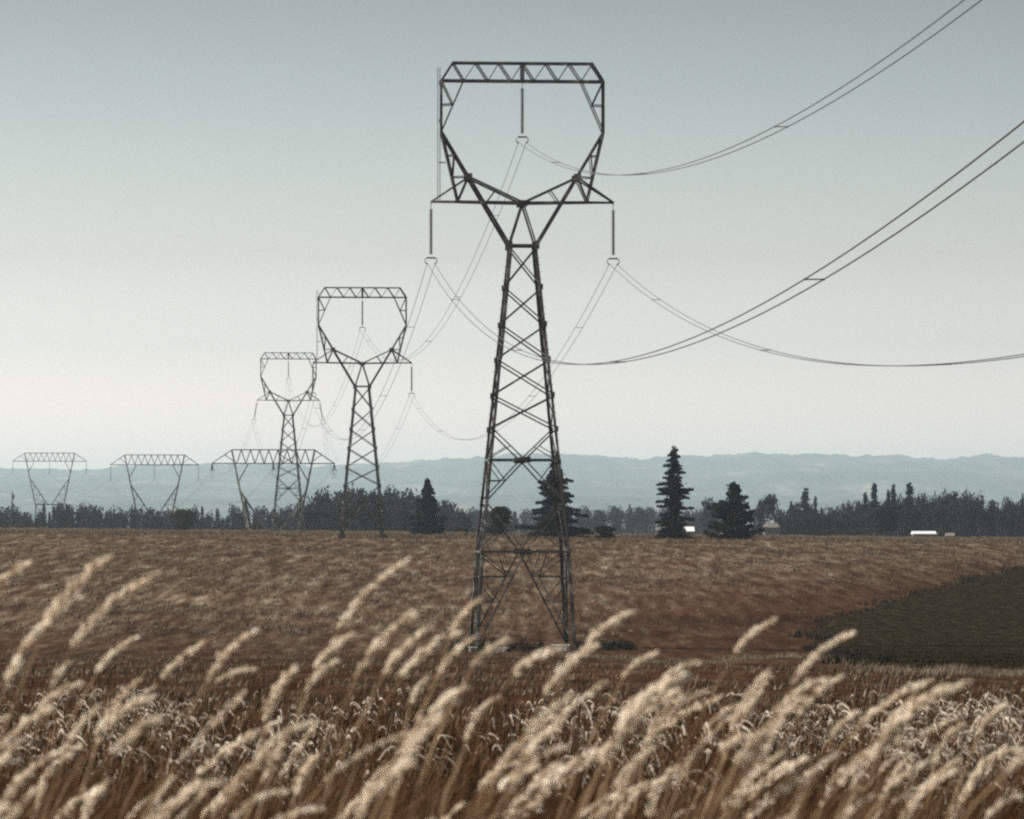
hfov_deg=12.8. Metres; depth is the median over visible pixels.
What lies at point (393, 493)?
broadleaf tree
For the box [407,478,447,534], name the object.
spruce tree
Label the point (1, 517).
broadleaf tree
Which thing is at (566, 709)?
grass stalk
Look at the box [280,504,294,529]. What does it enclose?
broadleaf tree
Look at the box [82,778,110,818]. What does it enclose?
grass stalk
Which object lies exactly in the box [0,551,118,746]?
grass stalk
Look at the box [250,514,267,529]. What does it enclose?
broadleaf tree
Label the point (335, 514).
broadleaf tree
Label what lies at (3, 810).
grass stalk
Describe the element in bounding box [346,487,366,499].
broadleaf tree
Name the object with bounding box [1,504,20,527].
broadleaf tree
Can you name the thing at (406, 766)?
grass stalk
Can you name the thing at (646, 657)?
grass stalk
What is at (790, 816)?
grass stalk
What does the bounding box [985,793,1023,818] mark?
grass stalk
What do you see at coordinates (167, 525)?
broadleaf tree
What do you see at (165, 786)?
grass stalk
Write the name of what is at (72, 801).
grass stalk
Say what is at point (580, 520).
broadleaf tree
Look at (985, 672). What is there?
verge grass
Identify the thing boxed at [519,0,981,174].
conductor wire
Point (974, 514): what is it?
broadleaf tree
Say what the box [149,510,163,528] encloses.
broadleaf tree
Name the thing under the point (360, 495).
broadleaf tree
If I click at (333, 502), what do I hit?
broadleaf tree
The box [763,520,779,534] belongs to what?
house
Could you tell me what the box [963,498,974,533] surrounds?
broadleaf tree
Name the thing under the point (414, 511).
broadleaf tree
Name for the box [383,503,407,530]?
broadleaf tree
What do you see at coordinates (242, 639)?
grass stalk
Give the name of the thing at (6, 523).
fir tree
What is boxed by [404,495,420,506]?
broadleaf tree
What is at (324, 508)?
broadleaf tree
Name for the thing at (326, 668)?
grass stalk
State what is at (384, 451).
conductor wire
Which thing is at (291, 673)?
grass stalk
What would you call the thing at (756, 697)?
grass stalk
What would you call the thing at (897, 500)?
broadleaf tree
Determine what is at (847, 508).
broadleaf tree
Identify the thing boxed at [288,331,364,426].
conductor wire
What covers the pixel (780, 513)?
broadleaf tree
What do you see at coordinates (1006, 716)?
curled leaves
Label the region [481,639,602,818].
grass stalk
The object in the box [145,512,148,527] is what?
fir tree
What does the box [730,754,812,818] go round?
grass stalk
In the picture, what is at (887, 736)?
grass stalk
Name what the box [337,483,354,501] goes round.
broadleaf tree
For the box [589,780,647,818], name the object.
grass stalk
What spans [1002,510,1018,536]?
broadleaf tree
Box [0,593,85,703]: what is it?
grass stalk
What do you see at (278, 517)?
broadleaf tree
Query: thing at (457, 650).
grass stalk
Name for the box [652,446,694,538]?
spruce tree
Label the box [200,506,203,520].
fir tree
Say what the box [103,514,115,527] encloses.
broadleaf tree
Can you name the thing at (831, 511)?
broadleaf tree
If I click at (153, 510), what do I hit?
broadleaf tree
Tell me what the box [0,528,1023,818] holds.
field
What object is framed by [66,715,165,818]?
grass stalk
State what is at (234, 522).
fir tree
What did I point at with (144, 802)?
grass stalk
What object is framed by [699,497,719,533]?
broadleaf tree
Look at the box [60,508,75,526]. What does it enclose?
broadleaf tree
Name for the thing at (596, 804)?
grass stalk
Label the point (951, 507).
broadleaf tree
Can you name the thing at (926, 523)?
broadleaf tree
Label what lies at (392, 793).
grass stalk
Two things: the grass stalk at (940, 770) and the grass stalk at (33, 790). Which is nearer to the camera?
the grass stalk at (33, 790)
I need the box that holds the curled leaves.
[0,684,1023,817]
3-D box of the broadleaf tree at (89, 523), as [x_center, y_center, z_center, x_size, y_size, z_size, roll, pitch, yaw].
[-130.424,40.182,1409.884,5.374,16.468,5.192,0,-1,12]
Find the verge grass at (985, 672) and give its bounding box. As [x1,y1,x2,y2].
[556,650,1023,676]
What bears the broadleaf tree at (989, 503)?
on the field at (702, 636)
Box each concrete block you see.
[487,647,508,650]
[552,645,569,650]
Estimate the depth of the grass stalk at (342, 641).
8.99 m
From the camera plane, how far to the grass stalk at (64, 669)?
9.49 m
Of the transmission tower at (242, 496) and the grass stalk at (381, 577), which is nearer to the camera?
the grass stalk at (381, 577)
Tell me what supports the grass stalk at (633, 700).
on the field at (702, 636)
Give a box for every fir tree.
[4,516,9,527]
[9,512,15,527]
[33,517,37,527]
[42,502,47,527]
[46,511,51,527]
[51,506,55,527]
[74,512,79,527]
[129,509,133,527]
[132,515,136,528]
[142,514,146,528]
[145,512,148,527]
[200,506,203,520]
[213,508,220,523]
[224,515,230,529]
[232,510,236,529]
[244,498,251,528]
[252,516,257,529]
[267,517,270,529]
[521,519,527,532]
[798,488,813,519]
[811,496,818,527]
[857,492,870,531]
[867,483,881,534]
[885,489,890,507]
[890,484,897,529]
[898,483,922,535]
[907,507,921,530]
[949,493,960,530]
[987,504,997,536]
[1021,493,1023,535]
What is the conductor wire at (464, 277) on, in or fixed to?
hanging from the transmission tower at (565, 558)
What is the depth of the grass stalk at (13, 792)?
8.37 m
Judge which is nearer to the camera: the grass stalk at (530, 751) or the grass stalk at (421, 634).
the grass stalk at (530, 751)
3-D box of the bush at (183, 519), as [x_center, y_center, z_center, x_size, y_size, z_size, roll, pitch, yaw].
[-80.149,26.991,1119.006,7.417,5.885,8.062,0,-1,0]
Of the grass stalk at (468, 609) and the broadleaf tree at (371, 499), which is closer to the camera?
the grass stalk at (468, 609)
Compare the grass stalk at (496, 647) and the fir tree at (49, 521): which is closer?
the grass stalk at (496, 647)
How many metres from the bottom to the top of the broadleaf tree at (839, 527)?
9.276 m
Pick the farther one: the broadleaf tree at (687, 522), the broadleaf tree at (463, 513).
the broadleaf tree at (687, 522)
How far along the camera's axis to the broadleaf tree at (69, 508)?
1593.60 m
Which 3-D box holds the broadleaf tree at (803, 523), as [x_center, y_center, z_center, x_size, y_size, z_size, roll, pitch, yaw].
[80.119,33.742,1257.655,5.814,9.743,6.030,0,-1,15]
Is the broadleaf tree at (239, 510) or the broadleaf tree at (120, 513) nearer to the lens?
the broadleaf tree at (120, 513)
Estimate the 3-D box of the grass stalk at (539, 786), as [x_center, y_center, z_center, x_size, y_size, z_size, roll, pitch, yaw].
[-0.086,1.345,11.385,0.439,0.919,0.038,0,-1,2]
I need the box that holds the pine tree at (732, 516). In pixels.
[703,481,766,539]
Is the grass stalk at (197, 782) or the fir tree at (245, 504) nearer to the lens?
the grass stalk at (197, 782)
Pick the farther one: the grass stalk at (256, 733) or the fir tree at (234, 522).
the fir tree at (234, 522)
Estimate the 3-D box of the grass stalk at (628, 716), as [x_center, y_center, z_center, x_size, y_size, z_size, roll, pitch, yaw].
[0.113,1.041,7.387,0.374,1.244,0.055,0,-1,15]
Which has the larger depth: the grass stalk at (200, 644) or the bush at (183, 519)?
the bush at (183, 519)
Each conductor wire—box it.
[112,475,207,515]
[161,472,269,515]
[201,473,331,515]
[252,396,314,476]
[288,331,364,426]
[311,264,434,439]
[321,397,413,476]
[362,144,525,360]
[411,265,616,439]
[427,121,1023,364]
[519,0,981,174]
[612,264,1023,365]
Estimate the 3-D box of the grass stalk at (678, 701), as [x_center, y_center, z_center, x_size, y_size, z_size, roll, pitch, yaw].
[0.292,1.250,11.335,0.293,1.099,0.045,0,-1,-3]
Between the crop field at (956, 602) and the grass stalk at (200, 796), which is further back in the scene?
the crop field at (956, 602)
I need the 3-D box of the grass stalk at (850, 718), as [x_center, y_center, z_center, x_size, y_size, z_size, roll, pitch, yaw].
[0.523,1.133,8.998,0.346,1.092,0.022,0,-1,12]
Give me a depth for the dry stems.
30.71 m
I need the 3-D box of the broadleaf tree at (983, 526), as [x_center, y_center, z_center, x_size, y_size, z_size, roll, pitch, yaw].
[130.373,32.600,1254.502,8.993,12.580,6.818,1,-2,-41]
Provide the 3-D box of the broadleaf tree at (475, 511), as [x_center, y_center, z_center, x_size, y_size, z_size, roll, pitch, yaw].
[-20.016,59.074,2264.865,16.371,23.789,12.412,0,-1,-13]
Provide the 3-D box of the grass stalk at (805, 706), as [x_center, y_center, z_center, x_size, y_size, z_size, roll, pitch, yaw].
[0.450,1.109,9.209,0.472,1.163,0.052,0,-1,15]
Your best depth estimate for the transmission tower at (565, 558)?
349.92 m
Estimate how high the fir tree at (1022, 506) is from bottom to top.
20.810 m
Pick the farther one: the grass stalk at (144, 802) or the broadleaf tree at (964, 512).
the broadleaf tree at (964, 512)
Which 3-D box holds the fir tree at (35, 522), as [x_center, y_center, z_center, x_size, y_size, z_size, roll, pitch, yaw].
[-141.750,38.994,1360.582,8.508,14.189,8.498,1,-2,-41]
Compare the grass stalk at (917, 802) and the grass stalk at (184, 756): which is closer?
the grass stalk at (917, 802)
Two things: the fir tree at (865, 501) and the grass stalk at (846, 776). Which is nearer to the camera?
the grass stalk at (846, 776)
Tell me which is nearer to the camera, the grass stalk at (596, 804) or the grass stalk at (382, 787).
the grass stalk at (596, 804)
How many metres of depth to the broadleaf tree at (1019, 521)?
1244.62 m
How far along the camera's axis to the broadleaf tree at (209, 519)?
1533.84 m
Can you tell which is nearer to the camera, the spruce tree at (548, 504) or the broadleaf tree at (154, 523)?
the spruce tree at (548, 504)
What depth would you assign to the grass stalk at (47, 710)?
8.59 m
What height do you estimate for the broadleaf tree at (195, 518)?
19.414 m
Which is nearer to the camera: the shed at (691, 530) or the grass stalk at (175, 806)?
the grass stalk at (175, 806)
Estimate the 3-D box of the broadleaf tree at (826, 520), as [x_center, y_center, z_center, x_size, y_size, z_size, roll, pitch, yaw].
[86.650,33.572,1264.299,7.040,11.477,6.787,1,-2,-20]
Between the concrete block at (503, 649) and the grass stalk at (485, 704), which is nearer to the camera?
the grass stalk at (485, 704)
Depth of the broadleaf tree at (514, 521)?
1905.11 m
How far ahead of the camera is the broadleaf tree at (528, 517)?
2261.69 m
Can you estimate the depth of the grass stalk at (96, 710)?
8.45 m
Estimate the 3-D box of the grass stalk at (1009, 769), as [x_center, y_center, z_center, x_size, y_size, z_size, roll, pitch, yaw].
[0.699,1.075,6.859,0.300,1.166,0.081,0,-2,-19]
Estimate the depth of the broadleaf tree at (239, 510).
1628.30 m
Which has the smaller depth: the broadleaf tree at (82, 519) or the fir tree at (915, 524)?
the fir tree at (915, 524)
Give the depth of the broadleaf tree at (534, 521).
1954.28 m
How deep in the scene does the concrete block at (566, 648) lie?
342.41 m
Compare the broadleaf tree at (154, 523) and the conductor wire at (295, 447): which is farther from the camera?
the broadleaf tree at (154, 523)
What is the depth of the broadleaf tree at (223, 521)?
1526.31 m
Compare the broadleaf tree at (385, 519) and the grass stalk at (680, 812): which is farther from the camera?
the broadleaf tree at (385, 519)
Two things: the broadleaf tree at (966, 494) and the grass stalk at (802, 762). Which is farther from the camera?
the broadleaf tree at (966, 494)
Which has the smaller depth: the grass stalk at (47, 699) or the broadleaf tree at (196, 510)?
the grass stalk at (47, 699)
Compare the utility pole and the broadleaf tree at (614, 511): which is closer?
the utility pole
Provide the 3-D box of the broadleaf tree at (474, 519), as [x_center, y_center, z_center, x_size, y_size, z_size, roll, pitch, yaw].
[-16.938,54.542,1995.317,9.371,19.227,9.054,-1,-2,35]
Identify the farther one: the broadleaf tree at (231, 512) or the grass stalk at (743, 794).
the broadleaf tree at (231, 512)
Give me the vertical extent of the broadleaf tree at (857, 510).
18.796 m
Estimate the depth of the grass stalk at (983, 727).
9.39 m
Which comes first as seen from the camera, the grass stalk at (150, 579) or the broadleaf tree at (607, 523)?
the grass stalk at (150, 579)
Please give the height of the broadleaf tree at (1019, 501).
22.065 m
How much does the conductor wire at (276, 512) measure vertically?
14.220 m
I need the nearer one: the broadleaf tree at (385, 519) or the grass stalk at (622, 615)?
the grass stalk at (622, 615)
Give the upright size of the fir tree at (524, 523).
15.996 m
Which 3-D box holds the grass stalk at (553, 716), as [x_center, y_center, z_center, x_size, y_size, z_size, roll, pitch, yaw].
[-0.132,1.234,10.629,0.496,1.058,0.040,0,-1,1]
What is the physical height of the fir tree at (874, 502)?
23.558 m
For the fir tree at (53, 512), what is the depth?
1512.13 m
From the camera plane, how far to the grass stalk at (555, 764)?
9.26 m
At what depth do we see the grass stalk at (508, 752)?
8.78 m
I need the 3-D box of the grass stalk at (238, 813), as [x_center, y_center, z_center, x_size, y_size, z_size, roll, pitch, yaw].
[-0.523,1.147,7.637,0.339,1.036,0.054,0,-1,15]
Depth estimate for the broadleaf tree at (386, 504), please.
1313.54 m
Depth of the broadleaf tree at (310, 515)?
1257.18 m
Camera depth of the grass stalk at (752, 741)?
6.81 m
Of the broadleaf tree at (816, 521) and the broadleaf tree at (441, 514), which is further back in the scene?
the broadleaf tree at (441, 514)
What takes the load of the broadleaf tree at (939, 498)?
on the field at (702, 636)
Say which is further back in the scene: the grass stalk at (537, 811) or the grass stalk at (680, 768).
the grass stalk at (537, 811)
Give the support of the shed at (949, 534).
on the field at (702, 636)
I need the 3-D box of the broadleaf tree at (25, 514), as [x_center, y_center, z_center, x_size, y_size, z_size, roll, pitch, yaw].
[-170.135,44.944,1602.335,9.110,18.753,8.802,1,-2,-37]
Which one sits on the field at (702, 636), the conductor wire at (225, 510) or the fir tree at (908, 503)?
the fir tree at (908, 503)
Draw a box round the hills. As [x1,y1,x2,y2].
[0,452,1023,529]
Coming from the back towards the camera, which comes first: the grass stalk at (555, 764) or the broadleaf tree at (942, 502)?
the broadleaf tree at (942, 502)
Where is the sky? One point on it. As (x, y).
(181, 181)
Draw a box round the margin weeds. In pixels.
[447,564,1023,665]
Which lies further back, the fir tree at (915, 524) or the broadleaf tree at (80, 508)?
the broadleaf tree at (80, 508)
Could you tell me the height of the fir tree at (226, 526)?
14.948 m
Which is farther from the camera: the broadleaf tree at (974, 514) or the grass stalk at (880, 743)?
the broadleaf tree at (974, 514)
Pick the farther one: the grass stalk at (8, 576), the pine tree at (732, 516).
the pine tree at (732, 516)
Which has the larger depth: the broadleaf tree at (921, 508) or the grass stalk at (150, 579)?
the broadleaf tree at (921, 508)
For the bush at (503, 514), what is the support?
on the field at (702, 636)
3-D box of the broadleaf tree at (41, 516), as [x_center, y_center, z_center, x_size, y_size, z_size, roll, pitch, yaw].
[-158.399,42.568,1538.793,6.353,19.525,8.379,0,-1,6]
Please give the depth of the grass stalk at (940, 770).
8.83 m
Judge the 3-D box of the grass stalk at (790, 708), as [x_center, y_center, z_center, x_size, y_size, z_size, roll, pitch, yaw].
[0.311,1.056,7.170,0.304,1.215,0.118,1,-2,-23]
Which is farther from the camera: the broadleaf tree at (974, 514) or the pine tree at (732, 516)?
the broadleaf tree at (974, 514)
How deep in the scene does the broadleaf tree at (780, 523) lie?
1275.92 m
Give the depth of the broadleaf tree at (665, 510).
2252.09 m
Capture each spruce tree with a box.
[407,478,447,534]
[514,456,594,536]
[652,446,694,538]
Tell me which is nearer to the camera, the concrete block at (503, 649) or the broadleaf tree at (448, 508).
the concrete block at (503, 649)
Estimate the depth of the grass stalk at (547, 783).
8.55 m
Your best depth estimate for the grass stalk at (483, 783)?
10.00 m
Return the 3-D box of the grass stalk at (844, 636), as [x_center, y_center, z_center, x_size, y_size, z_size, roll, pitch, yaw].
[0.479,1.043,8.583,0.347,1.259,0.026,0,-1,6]
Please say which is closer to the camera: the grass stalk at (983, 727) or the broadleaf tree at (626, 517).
the grass stalk at (983, 727)
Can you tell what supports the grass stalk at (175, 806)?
on the field at (702, 636)
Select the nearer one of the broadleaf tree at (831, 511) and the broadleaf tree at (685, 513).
the broadleaf tree at (831, 511)
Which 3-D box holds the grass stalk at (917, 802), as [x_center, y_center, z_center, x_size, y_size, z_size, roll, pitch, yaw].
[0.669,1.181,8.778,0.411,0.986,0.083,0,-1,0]
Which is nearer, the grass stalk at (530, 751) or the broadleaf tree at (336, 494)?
the grass stalk at (530, 751)
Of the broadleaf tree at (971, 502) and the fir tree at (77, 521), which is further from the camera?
the fir tree at (77, 521)
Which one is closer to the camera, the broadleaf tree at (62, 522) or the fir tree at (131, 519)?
the broadleaf tree at (62, 522)
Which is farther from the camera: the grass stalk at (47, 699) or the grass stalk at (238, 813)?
the grass stalk at (47, 699)
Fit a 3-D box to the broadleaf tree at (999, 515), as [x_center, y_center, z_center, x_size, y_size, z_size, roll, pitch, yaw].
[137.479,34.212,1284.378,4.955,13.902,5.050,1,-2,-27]
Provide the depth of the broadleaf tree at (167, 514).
1600.75 m
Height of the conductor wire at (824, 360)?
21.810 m
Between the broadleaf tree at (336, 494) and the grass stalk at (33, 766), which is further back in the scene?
the broadleaf tree at (336, 494)
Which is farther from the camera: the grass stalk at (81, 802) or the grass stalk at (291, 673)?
the grass stalk at (81, 802)
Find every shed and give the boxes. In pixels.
[682,527,694,534]
[911,531,936,536]
[945,533,954,536]
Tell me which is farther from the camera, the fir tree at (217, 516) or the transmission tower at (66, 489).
the transmission tower at (66, 489)
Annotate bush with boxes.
[170,509,199,529]
[485,506,512,535]
[593,525,615,538]
[654,531,690,538]
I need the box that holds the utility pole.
[11,491,13,527]
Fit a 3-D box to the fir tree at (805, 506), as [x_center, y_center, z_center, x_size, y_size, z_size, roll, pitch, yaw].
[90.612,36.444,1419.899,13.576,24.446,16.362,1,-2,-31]
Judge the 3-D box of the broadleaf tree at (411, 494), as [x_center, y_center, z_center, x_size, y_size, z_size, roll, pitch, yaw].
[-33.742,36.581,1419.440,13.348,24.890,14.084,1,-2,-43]
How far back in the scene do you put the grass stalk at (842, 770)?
9.94 m
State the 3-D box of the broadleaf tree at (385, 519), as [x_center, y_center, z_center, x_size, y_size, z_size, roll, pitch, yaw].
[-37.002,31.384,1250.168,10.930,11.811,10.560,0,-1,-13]
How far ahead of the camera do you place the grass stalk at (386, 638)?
8.58 m
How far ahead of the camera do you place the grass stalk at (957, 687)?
8.35 m
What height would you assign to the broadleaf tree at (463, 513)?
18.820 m
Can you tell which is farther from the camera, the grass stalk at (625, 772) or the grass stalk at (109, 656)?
the grass stalk at (109, 656)
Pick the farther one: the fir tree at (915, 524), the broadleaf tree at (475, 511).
the broadleaf tree at (475, 511)
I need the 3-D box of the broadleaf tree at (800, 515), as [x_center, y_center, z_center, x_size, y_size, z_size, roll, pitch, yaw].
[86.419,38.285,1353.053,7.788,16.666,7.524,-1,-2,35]
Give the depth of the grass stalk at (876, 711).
9.54 m
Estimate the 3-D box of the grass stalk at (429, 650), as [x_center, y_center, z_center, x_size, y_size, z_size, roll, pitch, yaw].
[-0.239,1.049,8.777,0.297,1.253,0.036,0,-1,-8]
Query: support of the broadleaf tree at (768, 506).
on the field at (702, 636)
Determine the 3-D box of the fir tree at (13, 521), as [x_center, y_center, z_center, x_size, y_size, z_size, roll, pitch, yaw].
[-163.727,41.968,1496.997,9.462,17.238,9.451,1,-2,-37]
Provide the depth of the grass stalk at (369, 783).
10.28 m
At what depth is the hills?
13707.65 m
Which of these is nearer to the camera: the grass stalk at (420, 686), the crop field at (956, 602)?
the grass stalk at (420, 686)
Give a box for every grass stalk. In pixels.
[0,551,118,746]
[0,558,35,591]
[0,570,163,780]
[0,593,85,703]
[0,680,87,768]
[0,703,60,754]
[0,714,12,721]
[0,737,25,763]
[0,754,10,762]
[0,768,34,818]
[0,798,10,816]
[1,743,83,807]
[5,783,47,818]
[6,661,76,816]
[31,635,141,818]
[36,751,75,817]
[43,703,101,818]
[50,692,158,818]
[53,797,76,818]
[59,683,157,818]
[65,787,108,818]
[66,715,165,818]
[71,677,142,818]
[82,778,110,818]
[87,636,218,813]
[119,666,259,818]
[127,793,153,818]
[140,627,262,818]
[141,688,247,818]
[144,775,177,818]
[146,798,176,818]
[158,778,227,818]
[160,717,284,815]
[165,778,215,818]
[176,785,213,818]
[201,782,240,818]
[212,751,284,818]
[220,718,316,818]
[232,788,290,818]
[243,665,299,818]
[245,631,358,818]
[247,740,285,818]
[256,658,342,818]
[259,721,321,816]
[261,556,414,818]
[276,805,328,818]
[286,752,320,818]
[290,610,420,818]
[293,731,409,818]
[316,626,434,818]
[335,784,388,818]
[338,629,463,818]
[341,809,352,818]
[347,750,413,818]
[355,759,421,818]
[369,711,444,818]
[372,683,471,818]
[374,675,431,818]
[381,596,485,818]
[385,724,431,818]
[388,635,478,818]
[410,636,515,818]
[438,644,567,818]
[440,693,501,818]
[442,801,470,818]
[469,692,575,818]
[472,759,520,818]
[473,714,556,818]
[476,762,545,818]
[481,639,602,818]
[483,740,518,818]
[492,714,567,818]
[500,679,609,812]
[501,744,570,818]
[504,752,590,818]
[506,609,636,813]
[507,803,547,818]
[508,768,558,817]
[509,761,560,818]
[513,740,627,818]
[521,779,556,818]
[526,752,617,818]
[556,650,661,818]
[574,685,686,818]
[576,799,603,818]
[577,670,692,818]
[589,694,724,817]
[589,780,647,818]
[592,660,704,818]
[596,685,657,818]
[602,746,656,818]
[610,743,657,818]
[614,688,709,818]
[617,774,669,818]
[633,692,686,813]
[645,763,692,818]
[657,616,778,818]
[662,703,741,818]
[665,705,748,818]
[670,806,694,818]
[684,730,762,818]
[701,721,774,818]
[702,673,774,815]
[704,669,772,817]
[708,676,828,818]
[713,729,769,818]
[719,750,789,818]
[722,695,810,818]
[728,630,857,818]
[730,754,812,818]
[731,714,785,818]
[743,767,821,818]
[744,673,847,818]
[782,811,800,818]
[792,751,838,818]
[795,710,863,811]
[796,677,936,811]
[812,742,877,818]
[817,750,866,818]
[834,694,916,818]
[837,720,898,818]
[839,794,875,818]
[841,678,974,817]
[844,714,959,818]
[846,734,904,818]
[848,684,943,818]
[849,694,922,806]
[866,758,933,818]
[876,782,938,818]
[878,753,912,812]
[899,754,962,818]
[900,767,964,818]
[923,722,969,818]
[947,701,1009,818]
[950,763,986,818]
[959,743,1023,818]
[963,752,1023,818]
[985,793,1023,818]
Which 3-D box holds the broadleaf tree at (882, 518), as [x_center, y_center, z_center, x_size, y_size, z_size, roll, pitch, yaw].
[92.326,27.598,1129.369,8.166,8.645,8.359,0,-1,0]
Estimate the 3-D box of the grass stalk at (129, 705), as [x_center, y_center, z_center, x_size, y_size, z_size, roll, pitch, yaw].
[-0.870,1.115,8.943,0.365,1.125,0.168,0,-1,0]
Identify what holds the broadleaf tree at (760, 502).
on the field at (702, 636)
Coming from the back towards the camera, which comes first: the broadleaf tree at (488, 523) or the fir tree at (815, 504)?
the broadleaf tree at (488, 523)
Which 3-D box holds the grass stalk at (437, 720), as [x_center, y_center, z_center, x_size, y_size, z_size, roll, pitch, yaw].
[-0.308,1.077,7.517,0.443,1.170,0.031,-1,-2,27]
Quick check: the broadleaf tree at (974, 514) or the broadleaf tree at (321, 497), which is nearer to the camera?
the broadleaf tree at (974, 514)
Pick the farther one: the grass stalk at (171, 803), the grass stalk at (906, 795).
the grass stalk at (906, 795)
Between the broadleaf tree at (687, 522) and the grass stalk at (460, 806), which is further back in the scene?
the broadleaf tree at (687, 522)
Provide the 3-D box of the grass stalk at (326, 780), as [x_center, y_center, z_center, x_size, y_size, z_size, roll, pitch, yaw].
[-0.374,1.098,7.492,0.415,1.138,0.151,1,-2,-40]
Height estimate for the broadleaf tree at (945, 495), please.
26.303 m
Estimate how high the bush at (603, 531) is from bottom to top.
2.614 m
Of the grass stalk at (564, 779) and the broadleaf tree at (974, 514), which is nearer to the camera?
the grass stalk at (564, 779)
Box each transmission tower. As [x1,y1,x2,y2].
[12,453,86,524]
[109,454,199,516]
[210,449,336,529]
[252,352,322,532]
[309,287,414,537]
[425,61,619,649]
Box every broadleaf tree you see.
[0,512,5,525]
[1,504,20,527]
[16,514,30,527]
[17,512,33,527]
[35,507,46,527]
[51,501,63,525]
[52,511,73,527]
[56,504,75,526]
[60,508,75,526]
[76,503,89,526]
[79,508,87,527]
[81,514,95,528]
[87,503,103,527]
[93,510,104,528]
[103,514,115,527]
[104,505,115,521]
[110,513,125,528]
[115,515,129,528]
[117,507,128,526]
[127,504,143,528]
[140,507,160,524]
[145,514,160,529]
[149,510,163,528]
[161,508,171,522]
[161,515,174,529]
[186,507,202,528]
[189,504,199,525]
[194,517,206,528]
[203,510,214,528]
[208,520,222,529]
[219,517,230,528]
[228,502,238,529]
[234,510,250,529]
[236,507,251,527]
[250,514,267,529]
[252,506,260,522]
[257,506,277,528]
[267,510,282,530]
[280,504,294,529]
[283,508,292,529]
[293,507,317,529]
[294,508,328,530]
[304,486,335,510]
[310,499,331,527]
[313,505,332,530]
[325,496,342,507]
[325,500,349,530]
[330,491,340,500]
[336,498,379,530]
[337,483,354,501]
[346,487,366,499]
[349,491,369,522]
[361,490,383,530]
[361,503,394,530]
[382,496,397,526]
[383,484,404,505]
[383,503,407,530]
[386,494,413,531]
[394,487,417,508]
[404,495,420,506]
[404,496,419,530]
[407,508,436,528]
[434,511,445,524]
[437,499,457,517]
[444,512,474,531]
[452,506,475,531]
[465,506,482,530]
[468,513,481,531]
[486,509,494,530]
[505,515,522,532]
[519,508,537,531]
[528,515,540,532]
[571,505,590,525]
[573,513,586,527]
[585,509,609,532]
[591,510,608,530]
[606,505,623,532]
[607,507,625,533]
[619,507,635,533]
[627,506,653,533]
[632,506,649,532]
[645,507,657,533]
[653,507,668,533]
[679,510,690,516]
[682,514,690,526]
[688,511,705,533]
[692,507,705,531]
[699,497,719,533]
[752,499,768,534]
[754,493,781,534]
[775,509,784,520]
[775,518,790,534]
[780,508,797,520]
[782,517,799,534]
[786,502,800,524]
[791,511,813,534]
[794,515,813,534]
[809,510,827,535]
[817,511,836,535]
[824,506,841,534]
[830,518,850,535]
[836,500,853,533]
[845,514,863,535]
[850,503,862,528]
[851,500,863,530]
[871,504,900,536]
[890,494,903,509]
[893,507,914,535]
[912,496,928,530]
[913,493,927,506]
[921,508,936,530]
[926,495,942,527]
[930,503,950,536]
[931,493,942,527]
[935,494,950,528]
[942,487,951,506]
[944,496,963,535]
[949,490,959,528]
[955,497,974,536]
[961,486,974,502]
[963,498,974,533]
[967,505,979,536]
[970,490,985,510]
[973,505,995,536]
[985,499,998,536]
[992,507,1006,536]
[1000,500,1019,535]
[1001,496,1011,510]
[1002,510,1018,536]
[1013,508,1023,536]
[1015,499,1021,535]
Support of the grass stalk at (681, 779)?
on the field at (702, 636)
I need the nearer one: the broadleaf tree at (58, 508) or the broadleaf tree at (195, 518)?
the broadleaf tree at (195, 518)
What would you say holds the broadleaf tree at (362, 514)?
on the field at (702, 636)
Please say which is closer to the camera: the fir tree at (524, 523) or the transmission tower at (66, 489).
the fir tree at (524, 523)
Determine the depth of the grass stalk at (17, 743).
7.89 m
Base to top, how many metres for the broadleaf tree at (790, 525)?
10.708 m
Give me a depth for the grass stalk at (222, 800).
8.46 m
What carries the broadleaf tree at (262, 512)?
on the field at (702, 636)
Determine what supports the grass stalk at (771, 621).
on the field at (702, 636)
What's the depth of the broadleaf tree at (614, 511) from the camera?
2349.21 m
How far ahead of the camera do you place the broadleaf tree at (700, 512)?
2273.98 m
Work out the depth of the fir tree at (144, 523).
1401.53 m
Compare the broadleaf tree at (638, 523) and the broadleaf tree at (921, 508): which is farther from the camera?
the broadleaf tree at (638, 523)
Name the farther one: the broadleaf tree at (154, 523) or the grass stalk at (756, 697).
the broadleaf tree at (154, 523)
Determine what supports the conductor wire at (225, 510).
attached to the transmission tower at (172, 494)
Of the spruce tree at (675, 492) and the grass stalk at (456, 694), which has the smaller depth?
the grass stalk at (456, 694)
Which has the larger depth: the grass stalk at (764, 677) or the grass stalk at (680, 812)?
the grass stalk at (680, 812)
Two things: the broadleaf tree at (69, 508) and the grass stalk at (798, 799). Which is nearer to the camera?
the grass stalk at (798, 799)
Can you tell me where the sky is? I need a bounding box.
[0,0,1023,469]
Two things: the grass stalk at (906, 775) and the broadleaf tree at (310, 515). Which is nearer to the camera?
the grass stalk at (906, 775)
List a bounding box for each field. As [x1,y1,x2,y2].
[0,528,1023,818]
[806,567,1023,671]
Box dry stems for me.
[0,682,1023,818]
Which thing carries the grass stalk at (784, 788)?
on the field at (702, 636)
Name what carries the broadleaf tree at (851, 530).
on the field at (702, 636)
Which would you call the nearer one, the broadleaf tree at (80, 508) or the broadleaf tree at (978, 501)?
the broadleaf tree at (978, 501)
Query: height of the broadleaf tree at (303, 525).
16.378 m
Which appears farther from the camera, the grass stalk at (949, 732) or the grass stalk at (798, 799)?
the grass stalk at (949, 732)

